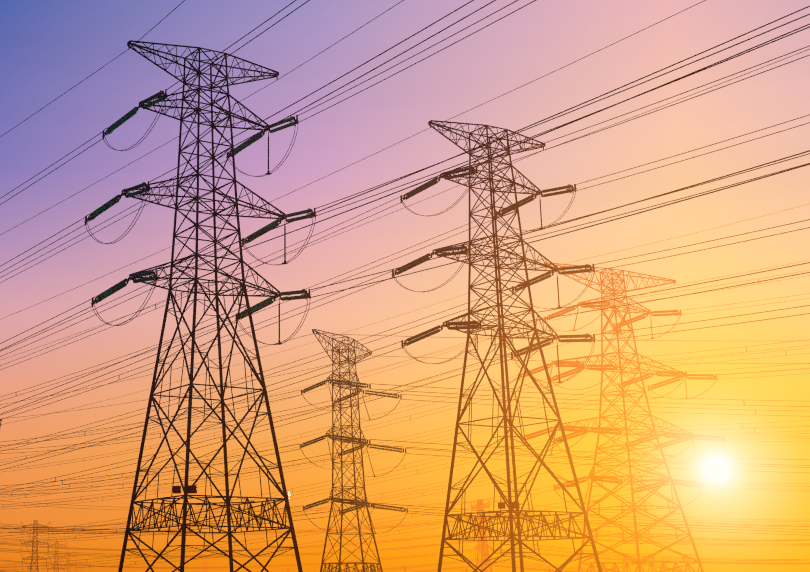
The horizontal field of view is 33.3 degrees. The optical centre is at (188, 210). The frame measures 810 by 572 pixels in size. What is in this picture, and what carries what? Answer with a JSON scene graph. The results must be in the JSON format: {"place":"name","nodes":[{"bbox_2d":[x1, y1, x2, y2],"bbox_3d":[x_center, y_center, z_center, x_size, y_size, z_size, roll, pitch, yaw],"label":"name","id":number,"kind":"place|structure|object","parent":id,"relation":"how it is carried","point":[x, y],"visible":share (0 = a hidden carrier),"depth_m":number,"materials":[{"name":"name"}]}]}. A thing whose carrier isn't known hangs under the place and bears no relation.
{"place":"outdoors","nodes":[
{"label":"outdoors","id":0,"kind":"place"},
{"bbox_2d":[8,561,19,571],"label":"pylon","id":1,"kind":"structure","parent":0,"point":[14,569],"depth_m":2058.34,"materials":[{"name":"metal"}]},
{"bbox_2d":[201,561,208,571],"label":"pylon","id":2,"kind":"structure","parent":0,"point":[204,564],"depth_m":1978.70,"materials":[{"name":"metal"}]},
{"bbox_2d":[0,0,809,571],"label":"sky","id":3,"kind":"structure","parent":0,"point":[48,47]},
{"label":"ground","id":4,"kind":"structure","parent":0,"visible":0},
{"bbox_2d":[21,520,49,571],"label":"pylon","id":5,"kind":"object","parent":4,"relation":"on","point":[37,556],"visible":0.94,"depth_m":769.98,"materials":[{"name":"metal"}]},
{"bbox_2d":[21,523,90,571],"bbox_3d":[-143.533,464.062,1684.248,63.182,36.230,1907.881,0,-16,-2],"label":"conductors line","id":6,"kind":"object","parent":5,"relation":"attached to","point":[56,557],"visible":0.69,"depth_m":1069.78,"materials":[{"name":"brown metal"}]},
{"bbox_2d":[0,204,809,568],"bbox_3d":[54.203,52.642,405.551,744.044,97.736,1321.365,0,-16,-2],"label":"power lines","id":7,"kind":"object","parent":5,"relation":"attached to","point":[754,432],"visible":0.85,"depth_m":503.89,"materials":[{"name":"brown metal"}]},
{"bbox_2d":[47,541,66,571],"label":"pylon","id":8,"kind":"object","parent":4,"relation":"on","point":[55,562],"visible":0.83,"depth_m":1075.29,"materials":[{"name":"metal"}]},
{"bbox_2d":[61,553,76,571],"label":"pylon","id":9,"kind":"object","parent":4,"relation":"on","point":[69,555],"visible":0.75,"depth_m":1381.88,"materials":[{"name":"metal"}]},
{"bbox_2d":[84,40,315,571],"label":"pylon","id":10,"kind":"object","parent":4,"relation":"on","point":[136,276],"visible":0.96,"depth_m":137.62,"materials":[{"name":"metal"}]},
{"bbox_2d":[0,0,809,413],"bbox_3d":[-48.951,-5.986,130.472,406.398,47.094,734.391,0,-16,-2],"label":"power lines","id":11,"kind":"object","parent":10,"relation":"hanging from","point":[398,178],"visible":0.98,"depth_m":106.99,"materials":[{"name":"grey metal"}]},
{"bbox_2d":[299,329,407,571],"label":"pylon","id":12,"kind":"object","parent":4,"relation":"on","point":[361,503],"visible":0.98,"depth_m":206.98,"materials":[{"name":"metal"}]},
{"bbox_2d":[0,333,809,535],"bbox_3d":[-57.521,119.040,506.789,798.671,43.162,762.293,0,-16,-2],"label":"power lines","id":13,"kind":"object","parent":12,"relation":"hanging from","point":[447,451],"visible":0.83,"depth_m":208.75,"materials":[{"name":"brown metal"}]},
{"bbox_2d":[470,500,492,571],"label":"pylon","id":14,"kind":"object","parent":4,"relation":"on","point":[482,548],"visible":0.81,"depth_m":762.49,"materials":[{"name":"metal"}]},
{"bbox_2d":[0,500,809,571],"bbox_3d":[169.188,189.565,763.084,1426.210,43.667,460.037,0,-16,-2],"label":"power lines","id":15,"kind":"object","parent":14,"relation":"attached to","point":[749,540],"visible":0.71,"depth_m":754.76,"materials":[{"name":"brown metal"}]},
{"bbox_2d":[481,531,490,571],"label":"pylon","id":16,"kind":"object","parent":4,"relation":"on","point":[485,554],"visible":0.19,"depth_m":987.64,"materials":[{"name":"metal"}]},
{"bbox_2d":[0,515,809,571],"bbox_3d":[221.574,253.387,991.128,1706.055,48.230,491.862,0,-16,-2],"label":"power lines","id":17,"kind":"object","parent":16,"relation":"hanging from","point":[608,540],"visible":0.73,"depth_m":999.31,"materials":[{"name":"brown metal"}]},
{"bbox_2d":[391,120,601,571],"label":"pylon","id":18,"kind":"object","parent":4,"relation":"on","point":[529,349],"visible":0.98,"depth_m":161.54,"materials":[{"name":"metal"}]},
{"bbox_2d":[0,0,809,492],"bbox_3d":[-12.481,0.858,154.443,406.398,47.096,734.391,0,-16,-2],"label":"power lines","id":19,"kind":"object","parent":18,"relation":"hanging from","point":[470,252],"visible":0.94,"depth_m":164.49,"materials":[{"name":"grey metal"}]},
{"bbox_2d":[518,262,725,571],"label":"pylon","id":20,"kind":"object","parent":4,"relation":"on","point":[676,375],"visible":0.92,"depth_m":426.10,"materials":[{"name":"metal"}]}
]}

